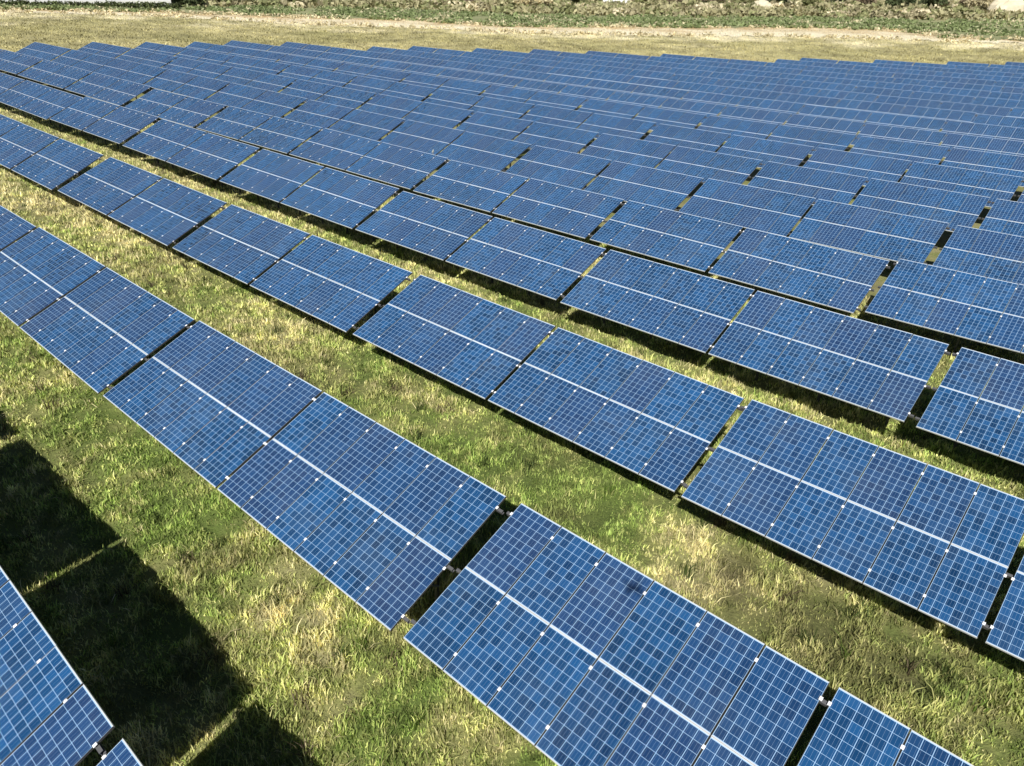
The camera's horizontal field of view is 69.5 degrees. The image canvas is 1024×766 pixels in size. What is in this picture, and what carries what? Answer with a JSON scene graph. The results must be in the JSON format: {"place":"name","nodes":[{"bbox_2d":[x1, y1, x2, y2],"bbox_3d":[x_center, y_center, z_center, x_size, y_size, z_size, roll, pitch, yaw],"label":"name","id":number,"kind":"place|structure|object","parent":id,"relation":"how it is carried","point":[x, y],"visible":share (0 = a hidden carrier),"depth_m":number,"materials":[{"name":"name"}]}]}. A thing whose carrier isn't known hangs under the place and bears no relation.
{"place":"outdoors","nodes":[
{"label":"outdoors","id":0,"kind":"place"},
{"bbox_2d":[0,10,1022,43],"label":"dirt track","id":1,"kind":"structure","parent":0,"point":[758,30],"depth_m":199.59,"materials":[{"name":"soil"}]},
{"bbox_2d":[0,0,1023,765],"bbox_3d":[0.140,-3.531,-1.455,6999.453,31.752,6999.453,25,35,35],"label":"ground","id":2,"kind":"structure","parent":0,"point":[308,570],"depth_m":16.91,"materials":[{"name":"green plant"}]},
{"bbox_2d":[0,205,36,250],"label":"solar table","id":3,"kind":"object","parent":2,"relation":"on","point":[14,227],"visible":0.84,"depth_m":29.52,"materials":[{"name":"glass"}]},
{"bbox_2d":[0,50,43,81],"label":"solar table","id":4,"kind":"object","parent":2,"relation":"on","point":[13,62],"visible":0.94,"depth_m":81.79,"materials":[{"name":"glass"}]},
{"bbox_2d":[0,80,82,130],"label":"solar table","id":5,"kind":"object","parent":2,"relation":"on","point":[39,100],"visible":0.98,"depth_m":60.58,"materials":[{"name":"glass"}]},
{"bbox_2d":[16,42,70,60],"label":"solar table","id":6,"kind":"object","parent":2,"relation":"on","point":[48,52],"visible":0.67,"depth_m":94.59,"materials":[{"name":"glass"}]},
{"bbox_2d":[0,123,103,205],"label":"solar table","id":7,"kind":"object","parent":2,"relation":"on","point":[56,163],"visible":0.97,"depth_m":42.62,"materials":[{"name":"glass"}]},
{"bbox_2d":[18,60,91,96],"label":"solar table","id":8,"kind":"object","parent":2,"relation":"on","point":[59,75],"visible":0.96,"depth_m":75.31,"materials":[{"name":"glass"}]},
{"bbox_2d":[0,565,114,765],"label":"solar table","id":9,"kind":"object","parent":2,"relation":"on","point":[52,713],"visible":1,"depth_m":10.65,"materials":[{"name":"glass"}]},
{"bbox_2d":[52,49,114,71],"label":"solar table","id":10,"kind":"object","parent":2,"relation":"on","point":[91,62],"visible":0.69,"depth_m":87.35,"materials":[{"name":"glass"}]},
{"bbox_2d":[0,0,180,8],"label":"hedge","id":11,"kind":"object","parent":2,"relation":"on","point":[154,5],"visible":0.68,"depth_m":206.73,"materials":[{"name":"green plant"}]},
{"bbox_2d":[0,227,194,393],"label":"solar table","id":12,"kind":"object","parent":2,"relation":"on","point":[102,330],"visible":0.98,"depth_m":23.69,"materials":[{"name":"glass"}]},
{"bbox_2d":[50,96,159,157],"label":"solar table","id":13,"kind":"object","parent":2,"relation":"on","point":[120,124],"visible":0.97,"depth_m":53.35,"materials":[{"name":"glass"}]},
{"bbox_2d":[78,42,131,57],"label":"solar table","id":14,"kind":"object","parent":2,"relation":"on","point":[108,50],"visible":0.73,"depth_m":99.59,"materials":[{"name":"glass"}]},
{"bbox_2d":[65,72,150,107],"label":"solar table","id":15,"kind":"object","parent":2,"relation":"on","point":[112,90],"visible":0.95,"depth_m":68.02,"materials":[{"name":"glass"}]},
{"bbox_2d":[96,738,143,765],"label":"solar table","id":16,"kind":"object","parent":2,"relation":"on","point":[121,753],"visible":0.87,"depth_m":9.96,"materials":[{"name":"glass"}]},
{"bbox_2d":[92,58,166,92],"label":"solar table","id":17,"kind":"object","parent":2,"relation":"on","point":[135,72],"visible":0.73,"depth_m":80.05,"materials":[{"name":"glass"}]},
{"bbox_2d":[58,157,226,245],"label":"solar table","id":18,"kind":"object","parent":2,"relation":"on","point":[165,211],"visible":0.94,"depth_m":35.71,"materials":[{"name":"glass"}]},
{"bbox_2d":[115,49,176,67],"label":"solar table","id":19,"kind":"object","parent":2,"relation":"on","point":[148,58],"visible":0.62,"depth_m":92.36,"materials":[{"name":"glass"}]},
{"bbox_2d":[125,89,226,133],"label":"solar table","id":20,"kind":"object","parent":2,"relation":"on","point":[190,111],"visible":0.96,"depth_m":60.76,"materials":[{"name":"glass"}]},
{"bbox_2d":[144,69,230,111],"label":"solar table","id":21,"kind":"object","parent":2,"relation":"on","point":[196,86],"visible":0.82,"depth_m":72.74,"materials":[{"name":"glass"}]},
{"bbox_2d":[122,119,259,194],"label":"solar table","id":22,"kind":"object","parent":2,"relation":"on","point":[212,156],"visible":0.96,"depth_m":46.08,"materials":[{"name":"glass"}]},
{"bbox_2d":[162,57,231,88],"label":"solar table","id":23,"kind":"object","parent":2,"relation":"on","point":[203,69],"visible":0.67,"depth_m":85.10,"materials":[{"name":"glass"}]},
{"bbox_2d":[172,48,233,64],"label":"solar table","id":24,"kind":"object","parent":2,"relation":"on","point":[208,57],"visible":0.62,"depth_m":97.26,"materials":[{"name":"glass"}]},
{"bbox_2d":[206,83,306,117],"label":"solar table","id":25,"kind":"object","parent":2,"relation":"on","point":[267,102],"visible":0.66,"depth_m":65.58,"materials":[{"name":"glass"}]},
{"bbox_2d":[216,67,296,91],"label":"solar table","id":26,"kind":"object","parent":2,"relation":"on","point":[264,81],"visible":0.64,"depth_m":77.79,"materials":[{"name":"glass"}]},
{"bbox_2d":[222,56,290,74],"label":"solar table","id":27,"kind":"object","parent":2,"relation":"on","point":[265,66],"visible":0.55,"depth_m":89.95,"materials":[{"name":"glass"}]},
{"bbox_2d":[197,106,322,160],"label":"solar table","id":28,"kind":"object","parent":2,"relation":"on","point":[282,135],"visible":0.97,"depth_m":53.47,"materials":[{"name":"glass"}]},
{"bbox_2d":[173,204,411,332],"bbox_3d":[-9.171,-4.234,29.493,12.569,2.990,3.026,25,35,35],"label":"solar table","id":29,"kind":"object","parent":2,"relation":"on","point":[343,288],"visible":0.98,"depth_m":28.42,"materials":[{"name":"glass"}]},
{"bbox_2d":[103,320,506,630],"bbox_3d":[-5.709,2.066,17.846,12.472,3.202,3.044,25,35,35],"label":"solar table","id":30,"kind":"object","parent":2,"relation":"on","point":[381,524],"visible":0.98,"depth_m":16.34,"materials":[{"name":"glass"}]},
{"bbox_2d":[219,149,398,242],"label":"solar table","id":31,"kind":"object","parent":2,"relation":"on","point":[347,200],"visible":0.94,"depth_m":38.72,"materials":[{"name":"glass"}]},
{"bbox_2d":[277,55,343,74],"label":"solar table","id":32,"kind":"object","parent":2,"relation":"on","point":[323,65],"visible":0.64,"depth_m":94.72,"materials":[{"name":"glass"}]},
{"bbox_2d":[278,65,356,89],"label":"solar table","id":33,"kind":"object","parent":2,"relation":"on","point":[335,79],"visible":0.62,"depth_m":82.61,"materials":[{"name":"glass"}]},
{"bbox_2d":[279,79,376,113],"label":"solar table","id":34,"kind":"object","parent":2,"relation":"on","point":[354,99],"visible":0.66,"depth_m":70.47,"materials":[{"name":"glass"}]},
{"bbox_2d":[307,52,379,67],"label":"solar table","id":35,"kind":"object","parent":2,"relation":"on","point":[355,60],"visible":0.69,"depth_m":100.85,"materials":[{"name":"glass"}]},
{"bbox_2d":[284,100,404,140],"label":"solar table","id":36,"kind":"object","parent":2,"relation":"on","point":[366,124],"visible":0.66,"depth_m":58.27,"materials":[{"name":"glass"}]},
{"bbox_2d":[290,128,447,196],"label":"solar table","id":37,"kind":"object","parent":2,"relation":"on","point":[404,167],"visible":0.96,"depth_m":46.09,"materials":[{"name":"glass"}]},
{"bbox_2d":[333,63,410,88],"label":"solar table","id":38,"kind":"object","parent":2,"relation":"on","point":[376,73],"visible":0.74,"depth_m":87.47,"materials":[{"name":"glass"}]},
{"bbox_2d":[344,76,435,100],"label":"solar table","id":39,"kind":"object","parent":2,"relation":"on","point":[398,89],"visible":0.7,"depth_m":75.36,"materials":[{"name":"glass"}]},
{"bbox_2d":[370,60,445,77],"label":"solar table","id":40,"kind":"object","parent":2,"relation":"on","point":[411,68],"visible":0.64,"depth_m":93.56,"materials":[{"name":"glass"}]},
{"bbox_2d":[358,94,473,128],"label":"solar table","id":41,"kind":"object","parent":2,"relation":"on","point":[430,113],"visible":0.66,"depth_m":63.24,"materials":[{"name":"glass"}]},
{"bbox_2d":[400,73,490,102],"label":"solar table","id":42,"kind":"object","parent":2,"relation":"on","point":[463,86],"visible":0.65,"depth_m":80.02,"materials":[{"name":"glass"}]},
{"bbox_2d":[380,120,531,171],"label":"solar table","id":43,"kind":"object","parent":2,"relation":"on","point":[494,153],"visible":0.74,"depth_m":50.88,"materials":[{"name":"glass"}]},
{"bbox_2d":[436,60,511,78],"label":"solar table","id":44,"kind":"object","parent":2,"relation":"on","point":[483,69],"visible":0.7,"depth_m":95.97,"materials":[{"name":"glass"}]},
{"bbox_2d":[419,89,534,118],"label":"solar table","id":45,"kind":"object","parent":2,"relation":"on","point":[502,107],"visible":0.73,"depth_m":68.05,"materials":[{"name":"glass"}]},
{"bbox_2d":[355,191,605,309],"bbox_3d":[-1.877,-5.586,32.502,12.522,3.044,3.046,25,35,35],"label":"solar table","id":46,"kind":"object","parent":2,"relation":"on","point":[546,264],"visible":0.94,"depth_m":31.49,"materials":[{"name":"glass"}]},
{"bbox_2d":[438,69,522,90],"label":"solar table","id":47,"kind":"object","parent":2,"relation":"on","point":[512,82],"visible":0.65,"depth_m":86.24,"materials":[{"name":"glass"}]},
{"bbox_2d":[0,2,1023,40],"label":"undergrowth","id":48,"kind":"object","parent":2,"relation":"on","point":[984,26],"visible":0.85,"depth_m":218.05,"materials":[{"name":"green plant"}]},
{"bbox_2d":[0,4,1023,43],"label":"dry tufts","id":49,"kind":"object","parent":2,"relation":"on","point":[951,39],"visible":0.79,"depth_m":191.53,"materials":[{"name":"beige plant"}]},
{"bbox_2d":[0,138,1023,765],"bbox_3d":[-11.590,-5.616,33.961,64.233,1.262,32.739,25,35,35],"label":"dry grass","id":50,"kind":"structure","parent":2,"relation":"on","point":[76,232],"depth_m":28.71,"materials":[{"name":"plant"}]},
{"bbox_2d":[479,59,552,75],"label":"solar table","id":51,"kind":"object","parent":2,"relation":"on","point":[522,66],"visible":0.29,"depth_m":100.50,"materials":[{"name":"glass"}]},
{"bbox_2d":[413,160,623,244],"bbox_3d":[-0.086,-9.323,39.583,12.544,2.995,3.047,25,35,35],"label":"solar table","id":52,"kind":"object","parent":2,"relation":"on","point":[580,213],"visible":0.97,"depth_m":38.69,"materials":[{"name":"glass"}]},
{"bbox_2d":[456,112,598,153],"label":"solar table","id":53,"kind":"object","parent":2,"relation":"on","point":[573,140],"visible":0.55,"depth_m":55.88,"materials":[{"name":"glass"}]},
{"bbox_2d":[478,85,586,117],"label":"solar table","id":54,"kind":"object","parent":2,"relation":"on","point":[538,97],"visible":0.69,"depth_m":72.89,"materials":[{"name":"glass"}]},
{"bbox_2d":[353,275,743,491],"bbox_3d":[0.287,0.081,21.934,12.502,2.957,3.052,25,35,35],"label":"solar table","id":55,"kind":"object","parent":2,"relation":"on","point":[658,425],"visible":0.97,"depth_m":20.67,"materials":[{"name":"glass"}]},
{"bbox_2d":[506,69,592,90],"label":"solar table","id":56,"kind":"object","parent":2,"relation":"on","point":[552,78],"visible":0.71,"depth_m":88.71,"materials":[{"name":"glass"}]},
{"bbox_2d":[514,79,614,105],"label":"solar table","id":57,"kind":"object","parent":2,"relation":"on","point":[588,93],"visible":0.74,"depth_m":78.91,"materials":[{"name":"glass"}]},
{"bbox_2d":[521,104,655,141],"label":"solar table","id":58,"kind":"object","parent":2,"relation":"on","point":[600,124],"visible":0.78,"depth_m":60.75,"materials":[{"name":"glass"}]},
{"bbox_2d":[545,67,633,85],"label":"solar table","id":59,"kind":"object","parent":2,"relation":"on","point":[593,75],"visible":0.59,"depth_m":93.19,"materials":[{"name":"glass"}]},
{"bbox_2d":[171,0,1023,20],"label":"scrub","id":60,"kind":"object","parent":2,"relation":"on","point":[954,9],"visible":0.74,"depth_m":249.49,"materials":[{"name":"green plant"}]},
{"bbox_2d":[506,145,703,210],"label":"solar table","id":61,"kind":"object","parent":2,"relation":"on","point":[626,182],"visible":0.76,"depth_m":43.57,"materials":[{"name":"glass"}]},
{"bbox_2d":[585,65,674,82],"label":"solar table","id":62,"kind":"object","parent":2,"relation":"on","point":[637,73],"visible":0.45,"depth_m":97.24,"materials":[{"name":"glass"}]},
{"bbox_2d":[586,79,687,104],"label":"solar table","id":63,"kind":"object","parent":2,"relation":"on","point":[668,93],"visible":0.66,"depth_m":81.41,"materials":[{"name":"glass"}]},
{"bbox_2d":[577,99,706,137],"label":"solar table","id":64,"kind":"object","parent":2,"relation":"on","point":[658,116],"visible":0.66,"depth_m":65.45,"materials":[{"name":"glass"}]},
{"bbox_2d":[606,91,726,123],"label":"solar table","id":65,"kind":"object","parent":2,"relation":"on","point":[707,109],"visible":0.72,"depth_m":71.65,"materials":[{"name":"glass"}]},
{"bbox_2d":[581,133,762,183],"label":"solar table","id":66,"kind":"object","parent":2,"relation":"on","point":[706,165],"visible":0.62,"depth_m":48.56,"materials":[{"name":"glass"}]},
{"bbox_2d":[628,76,726,97],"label":"solar table","id":67,"kind":"object","parent":2,"relation":"on","point":[689,87],"visible":0.62,"depth_m":85.94,"materials":[{"name":"glass"}]},
{"bbox_2d":[403,503,973,765],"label":"solar table","id":68,"kind":"object","parent":2,"relation":"on","point":[526,621],"visible":1,"depth_m":11.65,"materials":[{"name":"glass"}]},
{"bbox_2d":[668,68,756,88],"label":"solar table","id":69,"kind":"object","parent":2,"relation":"on","point":[729,76],"visible":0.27,"depth_m":97.79,"materials":[{"name":"glass"}]},
{"bbox_2d":[670,74,767,93],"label":"solar table","id":70,"kind":"object","parent":2,"relation":"on","point":[727,83],"visible":0.32,"depth_m":90.03,"materials":[{"name":"glass"}]},
{"bbox_2d":[644,124,813,168],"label":"solar table","id":71,"kind":"object","parent":2,"relation":"on","point":[765,150],"visible":0.67,"depth_m":53.33,"materials":[{"name":"glass"}]},
{"bbox_2d":[590,200,889,315],"bbox_3d":[9.226,-5.090,32.226,12.558,2.987,3.045,25,35,35],"label":"solar table","id":72,"kind":"object","parent":2,"relation":"on","point":[840,279],"visible":0.97,"depth_m":31.21,"materials":[{"name":"glass"}]},
{"bbox_2d":[681,91,804,120],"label":"solar table","id":73,"kind":"object","parent":2,"relation":"on","point":[755,103],"visible":0.64,"depth_m":73.98,"materials":[{"name":"glass"}]},
{"bbox_2d":[560,250,950,425],"bbox_3d":[7.341,-1.411,25.038,12.497,3.022,3.025,25,35,35],"label":"solar table","id":74,"kind":"object","parent":2,"relation":"on","point":[816,349],"visible":0.98,"depth_m":23.89,"materials":[{"name":"glass"}]},
{"bbox_2d":[697,115,856,161],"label":"solar table","id":75,"kind":"object","parent":2,"relation":"on","point":[816,139],"visible":0.61,"depth_m":58.10,"materials":[{"name":"glass"}]},
{"bbox_2d":[735,69,826,86],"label":"solar table","id":76,"kind":"object","parent":2,"relation":"on","point":[782,75],"visible":0.25,"depth_m":99.20,"materials":[{"name":"glass"}]},
{"bbox_2d":[723,87,839,112],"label":"solar table","id":77,"kind":"object","parent":2,"relation":"on","point":[796,98],"visible":0.38,"depth_m":78.50,"materials":[{"name":"glass"}]},
{"bbox_2d":[719,106,864,150],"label":"solar table","id":78,"kind":"object","parent":2,"relation":"on","point":[813,122],"visible":0.7,"depth_m":64.28,"materials":[{"name":"glass"}]},
{"bbox_2d":[753,76,856,95],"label":"solar table","id":79,"kind":"object","parent":2,"relation":"on","point":[809,84],"visible":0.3,"depth_m":90.45,"materials":[{"name":"glass"}]},
{"bbox_2d":[678,178,949,263],"bbox_3d":[14.429,-7.588,37.032,12.540,3.038,3.027,25,35,35],"label":"solar table","id":80,"kind":"object","parent":2,"relation":"on","point":[891,236],"visible":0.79,"depth_m":36.12,"materials":[{"name":"glass"}]},
{"bbox_2d":[764,84,878,106],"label":"solar table","id":81,"kind":"object","parent":2,"relation":"on","point":[840,95],"visible":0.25,"depth_m":82.74,"materials":[{"name":"glass"}]},
{"bbox_2d":[799,70,894,86],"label":"solar table","id":82,"kind":"object","parent":2,"relation":"on","point":[878,79],"visible":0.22,"depth_m":100.46,"materials":[{"name":"glass"}]},
{"bbox_2d":[681,399,1023,660],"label":"solar table","id":83,"kind":"object","parent":2,"relation":"on","point":[948,550],"visible":0.98,"depth_m":15.31,"materials":[{"name":"glass"}]},
{"bbox_2d":[747,161,990,231],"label":"solar table","id":84,"kind":"object","parent":2,"relation":"on","point":[954,209],"visible":0.71,"depth_m":41.12,"materials":[{"name":"glass"}]},
{"bbox_2d":[798,104,946,131],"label":"solar table","id":85,"kind":"object","parent":2,"relation":"on","point":[913,122],"visible":0.69,"depth_m":66.59,"materials":[{"name":"glass"}]},
{"bbox_2d":[825,77,931,97],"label":"solar table","id":86,"kind":"object","parent":2,"relation":"on","point":[910,87],"visible":0.27,"depth_m":91.63,"materials":[{"name":"glass"}]},
{"bbox_2d":[835,99,976,128],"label":"solar table","id":87,"kind":"object","parent":2,"relation":"on","point":[936,113],"visible":0.64,"depth_m":71.15,"materials":[{"name":"glass"}]},
{"bbox_2d":[803,148,1023,207],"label":"solar table","id":88,"kind":"object","parent":2,"relation":"on","point":[954,179],"visible":0.67,"depth_m":46.01,"materials":[{"name":"glass"}]},
{"bbox_2d":[854,86,974,108],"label":"solar table","id":89,"kind":"object","parent":2,"relation":"on","point":[919,95],"visible":0.33,"depth_m":83.05,"materials":[{"name":"glass"}]},
{"bbox_2d":[849,136,1023,187],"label":"solar table","id":90,"kind":"object","parent":2,"relation":"on","point":[1005,164],"visible":0.66,"depth_m":51.25,"materials":[{"name":"glass"}]},
{"bbox_2d":[850,123,1023,157],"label":"solar table","id":91,"kind":"object","parent":2,"relation":"on","point":[984,144],"visible":0.62,"depth_m":57.28,"materials":[{"name":"glass"}]},
{"bbox_2d":[875,95,1011,122],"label":"solar table","id":92,"kind":"object","parent":2,"relation":"on","point":[991,110],"visible":0.33,"depth_m":75.23,"materials":[{"name":"glass"}]},
{"bbox_2d":[892,73,994,86],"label":"solar table","id":93,"kind":"object","parent":2,"relation":"on","point":[946,79],"visible":0.25,"depth_m":99.33,"materials":[{"name":"glass"}]},
{"bbox_2d":[864,259,1023,363],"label":"solar table","id":94,"kind":"object","parent":2,"relation":"on","point":[983,312],"visible":0.98,"depth_m":26.67,"materials":[{"name":"glass"}]},
{"bbox_2d":[893,78,1002,97],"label":"solar table","id":95,"kind":"object","parent":2,"relation":"on","point":[949,84],"visible":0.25,"depth_m":93.12,"materials":[{"name":"glass"}]},
{"bbox_2d":[915,347,1023,465],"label":"solar table","id":96,"kind":"object","parent":2,"relation":"on","point":[988,426],"visible":0.97,"depth_m":20.11,"materials":[{"name":"glass"}]},
{"bbox_2d":[929,225,1023,286],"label":"solar table","id":97,"kind":"object","parent":2,"relation":"on","point":[978,249],"visible":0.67,"depth_m":32.03,"materials":[{"name":"glass"}]},
{"bbox_2d":[930,86,1023,103],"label":"solar table","id":98,"kind":"object","parent":2,"relation":"on","point":[979,93],"visible":0.32,"depth_m":85.27,"materials":[{"name":"glass"}]},
{"bbox_2d":[939,120,1023,149],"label":"solar table","id":99,"kind":"object","parent":2,"relation":"on","point":[984,130],"visible":0.62,"depth_m":61.49,"materials":[{"name":"glass"}]},
{"bbox_2d":[973,114,1023,134],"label":"solar table","id":100,"kind":"object","parent":2,"relation":"on","point":[999,120],"visible":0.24,"depth_m":66.69,"materials":[{"name":"glass"}]},
{"bbox_2d":[979,199,1023,240],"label":"solar table","id":101,"kind":"object","parent":2,"relation":"on","point":[1001,212],"visible":0.66,"depth_m":37.37,"materials":[{"name":"glass"}]},
{"bbox_2d":[0,9,1023,66],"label":"dry field","id":102,"kind":"structure","parent":0,"point":[533,37],"depth_m":164.28,"materials":[{"name":"beige plant"}]},
{"bbox_2d":[4,7,1023,40],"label":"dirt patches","id":103,"kind":"object","parent":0,"point":[481,17],"visible":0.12,"depth_m":217.99,"materials":[{"name":"soil"}]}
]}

